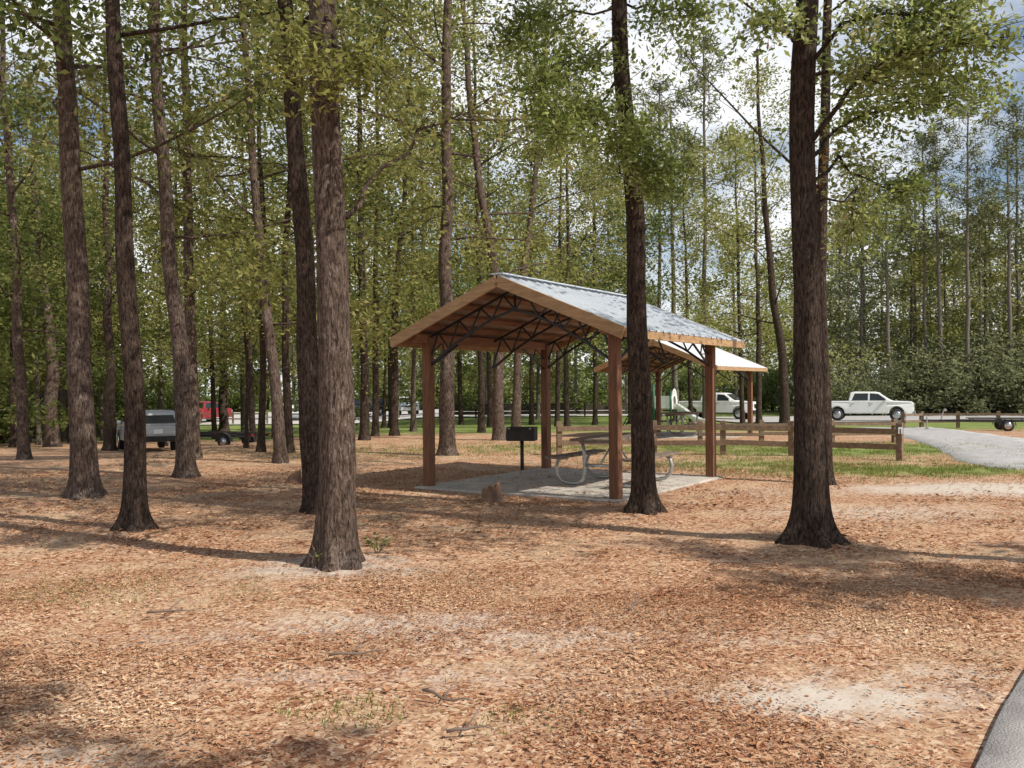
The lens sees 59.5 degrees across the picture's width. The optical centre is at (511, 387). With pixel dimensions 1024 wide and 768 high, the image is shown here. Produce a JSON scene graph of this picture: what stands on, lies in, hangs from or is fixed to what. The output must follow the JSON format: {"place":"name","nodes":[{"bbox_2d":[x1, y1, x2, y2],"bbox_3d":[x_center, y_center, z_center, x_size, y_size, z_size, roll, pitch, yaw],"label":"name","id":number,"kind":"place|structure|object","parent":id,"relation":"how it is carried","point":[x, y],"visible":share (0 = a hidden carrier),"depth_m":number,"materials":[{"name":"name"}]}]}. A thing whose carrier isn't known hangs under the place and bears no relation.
{"place":"outdoors","nodes":[
{"label":"outdoors","id":0,"kind":"place"},
{"bbox_2d":[200,409,664,424],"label":"parking lot","id":1,"kind":"structure","parent":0,"point":[403,415],"depth_m":81.71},
{"bbox_2d":[0,391,1023,767],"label":"ground","id":2,"kind":"structure","parent":0,"point":[54,461],"depth_m":6.40,"materials":[{"name":"soil"}]},
{"bbox_2d":[0,154,90,431],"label":"woodland tree","id":3,"kind":"object","parent":2,"relation":"on","point":[4,369],"visible":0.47,"depth_m":40.29,"materials":[{"name":"green plant"}]},
{"bbox_2d":[0,196,122,444],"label":"woodland tree","id":4,"kind":"object","parent":2,"relation":"on","point":[36,383],"visible":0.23,"depth_m":45.89,"materials":[{"name":"green plant"}]},
{"bbox_2d":[0,135,144,442],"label":"oak tree","id":5,"kind":"object","parent":2,"relation":"on","point":[95,291],"visible":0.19,"depth_m":49.77,"materials":[{"name":"green plant"}]},
{"bbox_2d":[0,79,147,446],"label":"oak tree","id":6,"kind":"object","parent":2,"relation":"on","point":[13,426],"visible":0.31,"depth_m":41.89,"materials":[{"name":"green plant"}]},
{"bbox_2d":[0,72,153,446],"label":"oak tree","id":7,"kind":"object","parent":2,"relation":"on","point":[51,436],"visible":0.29,"depth_m":42.38,"materials":[{"name":"green plant"}]},
{"bbox_2d":[1,173,160,440],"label":"woodland tree","id":8,"kind":"object","parent":2,"relation":"on","point":[62,398],"visible":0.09,"depth_m":53.46,"materials":[{"name":"green plant"}]},
{"bbox_2d":[0,233,166,440],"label":"woodland tree","id":9,"kind":"object","parent":2,"relation":"on","point":[100,387],"visible":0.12,"depth_m":53.65,"materials":[{"name":"green plant"}]},
{"bbox_2d":[0,0,204,459],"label":"oak tree","id":10,"kind":"object","parent":2,"relation":"on","point":[24,452],"visible":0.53,"depth_m":24.72,"materials":[{"name":"green plant"}]},
{"bbox_2d":[2,111,215,375],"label":"oak tree","id":11,"kind":"object","parent":2,"relation":"on","point":[149,230],"visible":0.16,"depth_m":51.64,"materials":[{"name":"green plant"}]},
{"bbox_2d":[0,52,237,450],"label":"oak tree","id":12,"kind":"object","parent":2,"relation":"on","point":[109,433],"visible":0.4,"depth_m":36.84,"materials":[{"name":"green plant"}]},
{"bbox_2d":[116,408,175,450],"bbox_3d":[-15.052,1.718,37.000,2.130,1.712,4.680,0,0,-32],"label":"parked suv","id":13,"kind":"object","parent":2,"relation":"on","point":[160,427],"visible":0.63,"depth_m":35.34,"materials":[{"name":"silver paint"}]},
{"bbox_2d":[0,0,309,500],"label":"oak tree","id":14,"kind":"object","parent":2,"relation":"on","point":[84,480],"visible":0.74,"depth_m":13.06,"materials":[{"name":"green plant"}]},
{"bbox_2d":[55,119,256,410],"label":"oak tree","id":15,"kind":"object","parent":2,"relation":"on","point":[151,331],"visible":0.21,"depth_m":45.88,"materials":[{"name":"green plant"}]},
{"bbox_2d":[92,215,239,412],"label":"woodland tree","id":16,"kind":"object","parent":2,"relation":"on","point":[159,387],"visible":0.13,"depth_m":59.27,"materials":[{"name":"green plant"}]},
{"bbox_2d":[0,0,383,478],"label":"oak tree","id":17,"kind":"object","parent":2,"relation":"on","point":[185,463],"visible":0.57,"depth_m":16.44,"materials":[{"name":"green plant"}]},
{"bbox_2d":[112,135,291,438],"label":"oak tree","id":18,"kind":"object","parent":2,"relation":"on","point":[213,405],"visible":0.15,"depth_m":55.78,"materials":[{"name":"green plant"}]},
{"bbox_2d":[6,0,409,513],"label":"oak tree","id":19,"kind":"object","parent":2,"relation":"on","point":[307,355],"visible":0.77,"depth_m":11.60,"materials":[{"name":"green plant"}]},
{"bbox_2d":[26,0,395,451],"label":"oak tree","id":20,"kind":"object","parent":2,"relation":"on","point":[261,445],"visible":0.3,"depth_m":23.05,"materials":[{"name":"green plant"}]},
{"bbox_2d":[0,0,426,532],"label":"oak tree","id":21,"kind":"object","parent":2,"relation":"on","point":[134,514],"visible":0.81,"depth_m":10.13,"materials":[{"name":"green plant"}]},
{"bbox_2d":[139,186,296,447],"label":"oak tree","id":22,"kind":"object","parent":2,"relation":"on","point":[246,438],"visible":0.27,"depth_m":25.04,"materials":[{"name":"green plant"}]},
{"bbox_2d":[155,222,296,430],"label":"woodland tree","id":23,"kind":"object","parent":2,"relation":"on","point":[242,382],"visible":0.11,"depth_m":63.56,"materials":[{"name":"green plant"}]},
{"bbox_2d":[0,0,453,457],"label":"oak tree","id":24,"kind":"object","parent":2,"relation":"on","point":[190,318],"visible":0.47,"depth_m":21.21,"materials":[{"name":"green plant"}]},
{"bbox_2d":[172,202,295,430],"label":"oak tree","id":25,"kind":"object","parent":2,"relation":"on","point":[223,414],"visible":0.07,"depth_m":67.74,"materials":[{"name":"green plant"}]},
{"bbox_2d":[89,0,420,363],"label":"oak tree","id":26,"kind":"object","parent":2,"relation":"on","point":[271,137],"visible":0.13,"depth_m":29.45,"materials":[{"name":"green plant"}]},
{"bbox_2d":[137,71,373,441],"bbox_3d":[-12.408,-6.269,44.214,10.707,18.319,11.530,0,0,22],"label":"oak tree","id":27,"kind":"object","parent":2,"relation":"on","point":[252,425],"visible":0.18,"depth_m":43.68,"materials":[{"name":"green plant"}]},
{"bbox_2d":[21,0,493,463],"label":"oak tree","id":28,"kind":"object","parent":2,"relation":"on","point":[280,455],"visible":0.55,"depth_m":19.43,"materials":[{"name":"green plant"}]},
{"bbox_2d":[132,0,527,452],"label":"oak tree","id":29,"kind":"object","parent":2,"relation":"on","point":[288,419],"visible":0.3,"depth_m":22.52,"materials":[{"name":"green plant"}]},
{"bbox_2d":[240,227,435,402],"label":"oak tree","id":30,"kind":"object","parent":2,"relation":"on","point":[373,344],"visible":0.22,"depth_m":27.79,"materials":[{"name":"green plant"}]},
{"bbox_2d":[156,0,533,572],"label":"oak tree","id":31,"kind":"object","parent":2,"relation":"on","point":[335,539],"visible":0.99,"depth_m":7.78,"materials":[{"name":"brown plant"}]},
{"bbox_2d":[197,0,514,440],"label":"oak tree","id":32,"kind":"object","parent":2,"relation":"on","point":[364,432],"visible":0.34,"depth_m":27.97,"materials":[{"name":"green plant"}]},
{"bbox_2d":[230,0,546,435],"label":"oak tree","id":33,"kind":"object","parent":2,"relation":"on","point":[394,429],"visible":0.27,"depth_m":31.20,"materials":[{"name":"green plant"}]},
{"bbox_2d":[315,138,471,427],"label":"oak tree","id":34,"kind":"object","parent":2,"relation":"on","point":[389,350],"visible":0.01,"depth_m":55.90,"materials":[{"name":"green plant"}]},
{"bbox_2d":[307,0,523,436],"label":"oak tree","id":35,"kind":"object","parent":2,"relation":"on","point":[375,432],"visible":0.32,"depth_m":30.68,"materials":[{"name":"green plant"}]},
{"bbox_2d":[306,76,525,430],"bbox_3d":[-3.619,-5.702,35.939,8.640,15.231,9.623,0,0,-39],"label":"oak tree","id":36,"kind":"object","parent":2,"relation":"on","point":[413,426],"visible":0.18,"depth_m":36.79,"materials":[{"name":"green plant"}]},
{"bbox_2d":[372,247,486,412],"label":"woodland tree","id":37,"kind":"object","parent":2,"relation":"on","point":[465,368],"visible":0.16,"depth_m":68.33,"materials":[{"name":"green plant"}]},
{"bbox_2d":[348,64,539,427],"bbox_3d":[-4.548,-7.321,48.427,11.271,19.283,12.137,0,0,-21],"label":"oak tree","id":38,"kind":"object","parent":2,"relation":"on","point":[434,177],"visible":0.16,"depth_m":47.35,"materials":[{"name":"green plant"}]},
{"bbox_2d":[241,0,667,455],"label":"oak tree","id":39,"kind":"object","parent":2,"relation":"on","point":[447,444],"visible":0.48,"depth_m":21.18,"materials":[{"name":"green plant"}]},
{"bbox_2d":[370,128,550,424],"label":"oak tree","id":40,"kind":"object","parent":2,"relation":"on","point":[460,403],"visible":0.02,"depth_m":59.79,"materials":[{"name":"green plant"}]},
{"bbox_2d":[389,0,608,432],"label":"oak tree","id":41,"kind":"object","parent":2,"relation":"on","point":[481,427],"visible":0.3,"depth_m":34.00,"materials":[{"name":"green plant"}]},
{"bbox_2d":[297,0,701,440],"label":"oak tree","id":42,"kind":"object","parent":2,"relation":"on","point":[498,430],"visible":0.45,"depth_m":27.39,"materials":[{"name":"green plant"}]},
{"bbox_2d":[402,108,601,426],"bbox_3d":[-0.571,-6.638,50.401,9.098,17.990,9.813,0,0,-37],"label":"oak tree","id":43,"kind":"object","parent":2,"relation":"on","point":[489,385],"visible":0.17,"depth_m":49.88,"materials":[{"name":"green plant"}]},
{"bbox_2d":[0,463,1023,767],"bbox_3d":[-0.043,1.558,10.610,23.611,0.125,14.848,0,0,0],"label":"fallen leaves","id":44,"kind":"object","parent":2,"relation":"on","point":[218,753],"visible":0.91,"depth_m":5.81,"materials":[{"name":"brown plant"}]},
{"bbox_2d":[451,136,618,424],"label":"oak tree","id":45,"kind":"object","parent":2,"relation":"on","point":[531,391],"visible":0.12,"depth_m":57.95,"materials":[{"name":"green plant"}]},
{"bbox_2d":[492,232,592,419],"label":"woodland tree","id":46,"kind":"object","parent":2,"relation":"on","point":[525,378],"visible":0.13,"depth_m":69.97,"materials":[{"name":"green plant"}]},
{"bbox_2d":[95,248,998,407],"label":"woods","id":47,"kind":"object","parent":2,"relation":"on","point":[535,370],"visible":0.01,"depth_m":145.79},
{"bbox_2d":[452,97,649,426],"bbox_3d":[2.180,-6.829,50.328,11.530,18.319,10.707,0,0,12],"label":"oak tree","id":48,"kind":"object","parent":2,"relation":"on","point":[557,376],"visible":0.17,"depth_m":49.73,"materials":[{"name":"green plant"}]},
{"bbox_2d":[380,0,723,426],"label":"oak tree","id":49,"kind":"object","parent":2,"relation":"on","point":[516,397],"visible":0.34,"depth_m":33.70,"materials":[{"name":"green plant"}]},
{"bbox_2d":[454,402,652,417],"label":"rail fence","id":50,"kind":"object","parent":2,"relation":"on","point":[508,408],"visible":0.24,"depth_m":73.90,"materials":[{"name":"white wood"}]},
{"bbox_2d":[458,71,659,425],"bbox_3d":[2.461,-6.919,44.978,11.124,18.094,8.722,0,0,0],"label":"oak tree","id":51,"kind":"object","parent":2,"relation":"on","point":[566,395],"visible":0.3,"depth_m":45.20,"materials":[{"name":"green plant"}]},
{"bbox_2d":[389,272,744,499],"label":"pavilion","id":52,"kind":"structure","parent":2,"relation":"on","point":[510,314],"depth_m":14.35,"materials":[{"name":"brown wood"}]},
{"bbox_2d":[527,249,622,410],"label":"woodland tree","id":53,"kind":"object","parent":2,"relation":"on","point":[575,379],"visible":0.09,"depth_m":81.87,"materials":[{"name":"green plant"}]},
{"bbox_2d":[510,162,664,361],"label":"oak tree","id":54,"kind":"object","parent":2,"relation":"on","point":[576,342],"visible":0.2,"depth_m":59.67,"materials":[{"name":"green plant"}]},
{"bbox_2d":[447,0,755,515],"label":"oak tree","id":55,"kind":"object","parent":2,"relation":"on","point":[632,141],"visible":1,"depth_m":10.43,"materials":[{"name":"green plant"}]},
{"bbox_2d":[544,145,699,424],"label":"oak tree","id":56,"kind":"object","parent":2,"relation":"on","point":[595,401],"visible":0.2,"depth_m":55.99,"materials":[{"name":"green plant"}]},
{"bbox_2d":[560,254,684,409],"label":"woodland tree","id":57,"kind":"object","parent":2,"relation":"on","point":[590,369],"visible":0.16,"depth_m":71.40,"materials":[{"name":"green plant"}]},
{"bbox_2d":[570,157,690,423],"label":"oak tree","id":58,"kind":"object","parent":2,"relation":"on","point":[657,219],"visible":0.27,"depth_m":57.86,"materials":[{"name":"green plant"}]},
{"bbox_2d":[631,70,701,422],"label":"pine tree","id":59,"kind":"object","parent":2,"relation":"on","point":[660,84],"visible":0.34,"depth_m":61.84,"materials":[{"name":"green plant"}]},
{"bbox_2d":[593,340,767,432],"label":"pavilion","id":60,"kind":"structure","parent":2,"relation":"on","point":[676,355],"depth_m":29.70,"materials":[{"name":"brown wood"}]},
{"bbox_2d":[643,84,722,420],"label":"pine tree","id":61,"kind":"object","parent":2,"relation":"on","point":[674,380],"visible":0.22,"depth_m":65.78,"materials":[{"name":"green plant"}]},
{"bbox_2d":[651,360,727,410],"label":"shrub","id":62,"kind":"object","parent":2,"relation":"on","point":[682,375],"visible":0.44,"depth_m":91.54,"materials":[{"name":"green plant"}]},
{"bbox_2d":[615,150,777,421],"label":"oak tree","id":63,"kind":"object","parent":2,"relation":"on","point":[690,396],"visible":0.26,"depth_m":61.97,"materials":[{"name":"green plant"}]},
{"bbox_2d":[660,23,750,418],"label":"pine tree","id":64,"kind":"object","parent":2,"relation":"on","point":[704,73],"visible":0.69,"depth_m":57.78,"materials":[{"name":"green plant"}]},
{"bbox_2d":[556,420,903,460],"bbox_3d":[4.786,1.215,20.455,7.574,0.900,1.061,0,0,16],"label":"rail fence","id":65,"kind":"object","parent":2,"relation":"on","point":[723,442],"visible":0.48,"depth_m":20.63,"materials":[{"name":"brown wood"}]},
{"bbox_2d":[678,215,792,396],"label":"woodland tree","id":66,"kind":"object","parent":2,"relation":"on","point":[735,385],"visible":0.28,"depth_m":75.75,"materials":[{"name":"green plant"}]},
{"bbox_2d":[647,115,843,422],"bbox_3d":[14.756,-7.221,56.183,11.271,19.283,12.137,0,0,28],"label":"oak tree","id":67,"kind":"object","parent":2,"relation":"on","point":[740,354],"visible":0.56,"depth_m":55.79,"materials":[{"name":"green plant"}]},
{"bbox_2d":[660,122,859,422],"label":"oak tree","id":68,"kind":"object","parent":2,"relation":"on","point":[758,373],"visible":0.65,"depth_m":50.92,"materials":[{"name":"green plant"}]},
{"bbox_2d":[726,357,793,411],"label":"shrub","id":69,"kind":"object","parent":2,"relation":"on","point":[770,387],"visible":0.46,"depth_m":87.03,"materials":[{"name":"green plant"}]},
{"bbox_2d":[664,49,911,422],"bbox_3d":[10.651,-6.862,39.395,11.685,17.490,10.398,0,0,-30],"label":"oak tree","id":70,"kind":"object","parent":2,"relation":"on","point":[784,414],"visible":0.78,"depth_m":39.52,"materials":[{"name":"green plant"}]},
{"bbox_2d":[737,230,850,385],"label":"woodland tree","id":71,"kind":"object","parent":2,"relation":"on","point":[828,315],"visible":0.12,"depth_m":77.45,"materials":[{"name":"green plant"}]},
{"bbox_2d":[697,419,897,442],"bbox_3d":[7.907,1.262,24.667,5.509,0.760,0.511,0,0,1],"label":"rail fence","id":72,"kind":"object","parent":2,"relation":"on","point":[761,434],"visible":0.52,"depth_m":24.62,"materials":[{"name":"brown wood"}]},
{"bbox_2d":[767,182,850,363],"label":"woodland tree","id":73,"kind":"object","parent":2,"relation":"on","point":[832,302],"visible":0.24,"depth_m":75.70,"materials":[{"name":"green plant"}]},
{"bbox_2d":[607,0,1023,484],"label":"oak tree","id":74,"kind":"object","parent":2,"relation":"on","point":[822,213],"visible":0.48,"depth_m":14.54,"materials":[{"name":"green plant"}]},
{"bbox_2d":[827,202,896,390],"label":"woodland tree","id":75,"kind":"object","parent":2,"relation":"on","point":[836,274],"visible":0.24,"depth_m":83.66,"materials":[{"name":"green plant"}]},
{"bbox_2d":[705,0,1023,548],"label":"oak tree","id":76,"kind":"object","parent":2,"relation":"on","point":[811,522],"visible":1,"depth_m":8.89,"materials":[{"name":"green plant"}]},
{"bbox_2d":[827,185,910,390],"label":"woodland tree","id":77,"kind":"object","parent":2,"relation":"on","point":[860,282],"visible":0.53,"depth_m":77.77,"materials":[{"name":"green plant"}]},
{"bbox_2d":[829,158,921,379],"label":"woodland tree","id":78,"kind":"object","parent":2,"relation":"on","point":[864,275],"visible":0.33,"depth_m":80.48,"materials":[{"name":"green plant"}]},
{"bbox_2d":[838,351,925,415],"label":"shrub","id":79,"kind":"object","parent":2,"relation":"on","point":[876,389],"visible":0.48,"depth_m":71.92,"materials":[{"name":"green plant"}]},
{"bbox_2d":[850,141,928,414],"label":"pine tree","id":80,"kind":"object","parent":2,"relation":"on","point":[885,260],"visible":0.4,"depth_m":73.82,"materials":[{"name":"green plant"}]},
{"bbox_2d":[865,165,949,361],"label":"woodland tree","id":81,"kind":"object","parent":2,"relation":"on","point":[928,295],"visible":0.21,"depth_m":83.85,"materials":[{"name":"green plant"}]},
{"bbox_2d":[865,341,957,414],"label":"shrub","id":82,"kind":"object","parent":2,"relation":"on","point":[932,385],"visible":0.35,"depth_m":72.83,"materials":[{"name":"green plant"}]},
{"bbox_2d":[840,216,984,372],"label":"woodland tree","id":83,"kind":"object","parent":2,"relation":"on","point":[913,257],"visible":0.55,"depth_m":79.20,"materials":[{"name":"green plant"}]},
{"bbox_2d":[883,127,968,406],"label":"pine tree","id":84,"kind":"object","parent":2,"relation":"on","point":[924,274],"visible":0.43,"depth_m":75.82,"materials":[{"name":"green plant"}]},
{"bbox_2d":[875,338,977,412],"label":"shrub","id":85,"kind":"object","parent":2,"relation":"on","point":[931,398],"visible":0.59,"depth_m":72.02,"materials":[{"name":"green plant"}]},
{"bbox_2d":[879,221,988,359],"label":"woodland tree","id":86,"kind":"object","parent":2,"relation":"on","point":[945,286],"visible":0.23,"depth_m":87.63,"materials":[{"name":"green plant"}]},
{"bbox_2d":[901,114,1001,412],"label":"pine tree","id":87,"kind":"object","parent":2,"relation":"on","point":[936,221],"visible":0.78,"depth_m":73.84,"materials":[{"name":"green plant"}]},
{"bbox_2d":[901,327,1023,413],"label":"shrub","id":88,"kind":"object","parent":2,"relation":"on","point":[960,385],"visible":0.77,"depth_m":70.67,"materials":[{"name":"green plant"}]},
{"bbox_2d":[916,99,1016,412],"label":"pine tree","id":89,"kind":"object","parent":2,"relation":"on","point":[968,200],"visible":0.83,"depth_m":71.91,"materials":[{"name":"green plant"}]},
{"bbox_2d":[921,409,1023,430],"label":"trailer","id":90,"kind":"object","parent":2,"relation":"on","point":[1004,423],"visible":0.98,"depth_m":31.93,"materials":[{"name":"black paint"}]},
{"bbox_2d":[932,202,1018,384],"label":"woodland tree","id":91,"kind":"object","parent":2,"relation":"on","point":[979,278],"visible":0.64,"depth_m":74.83,"materials":[{"name":"green plant"}]},
{"bbox_2d":[930,199,1023,380],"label":"woodland tree","id":92,"kind":"object","parent":2,"relation":"on","point":[992,275],"visible":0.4,"depth_m":77.43,"materials":[{"name":"green plant"}]},
{"bbox_2d":[949,320,1023,412],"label":"shrub","id":93,"kind":"object","parent":2,"relation":"on","point":[1013,380],"visible":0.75,"depth_m":70.22,"materials":[{"name":"green plant"}]},
{"bbox_2d":[953,333,1023,415],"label":"shrub","id":94,"kind":"object","parent":2,"relation":"on","point":[981,386],"visible":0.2,"depth_m":72.01,"materials":[{"name":"green plant"}]},
{"bbox_2d":[958,115,1023,412],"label":"pine tree","id":95,"kind":"object","parent":2,"relation":"on","point":[1008,192],"visible":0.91,"depth_m":73.07,"materials":[{"name":"green plant"}]},
{"bbox_2d":[973,94,1023,412],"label":"pine tree","id":96,"kind":"object","parent":2,"relation":"on","point":[1014,109],"visible":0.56,"depth_m":76.00,"materials":[{"name":"green plant"}]},
{"bbox_2d":[0,0,1023,395],"label":"sky","id":97,"kind":"structure","parent":0,"point":[782,59],"materials":[{"name":"white"}]},
{"bbox_2d":[1,437,1023,745],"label":"grass","id":98,"kind":"structure","parent":0,"point":[841,467],"depth_m":17.68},
{"bbox_2d":[414,467,722,502],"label":"pavement","id":99,"kind":"structure","parent":0,"point":[552,484],"depth_m":14.48,"materials":[{"name":"concrete"}]},
{"bbox_2d":[506,427,537,470],"bbox_3d":[0.180,1.261,16.939,0.540,1.035,0.536,0,0,10],"label":"pedestal grill","id":100,"kind":"object","parent":99,"relation":"on","point":[521,434],"visible":0.96,"depth_m":16.81,"materials":[{"name":"metal"}]},
{"bbox_2d":[545,433,679,487],"bbox_3d":[1.669,1.169,14.600,1.600,0.765,1.850,0,0,30],"label":"picnic table","id":101,"kind":"object","parent":99,"relation":"on","point":[603,439],"visible":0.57,"depth_m":14.35,"materials":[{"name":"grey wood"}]},
{"bbox_2d":[716,415,1023,421],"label":"driveway","id":102,"kind":"structure","parent":0,"point":[844,419],"depth_m":65.98,"materials":[{"name":"asphalt"}]},
{"bbox_2d":[679,393,755,418],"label":"pickup truck","id":103,"kind":"object","parent":102,"relation":"on","point":[727,402],"visible":0.41,"depth_m":65.86,"materials":[{"name":"white paint"}]},
{"bbox_2d":[831,392,915,420],"bbox_3d":[23.752,1.219,60.000,6.000,1.936,2.340,0,0,24],"label":"pickup truck","id":104,"kind":"object","parent":102,"relation":"on","point":[870,402],"visible":0.73,"depth_m":59.07,"materials":[{"name":"white paint"}]},
{"bbox_2d":[855,427,1023,469],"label":"road","id":105,"kind":"structure","parent":0,"point":[952,437],"depth_m":23.27,"materials":[{"name":"asphalt"}]},
{"bbox_2d":[975,674,1023,767],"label":"path","id":106,"kind":"structure","parent":0,"point":[1003,747],"depth_m":3.97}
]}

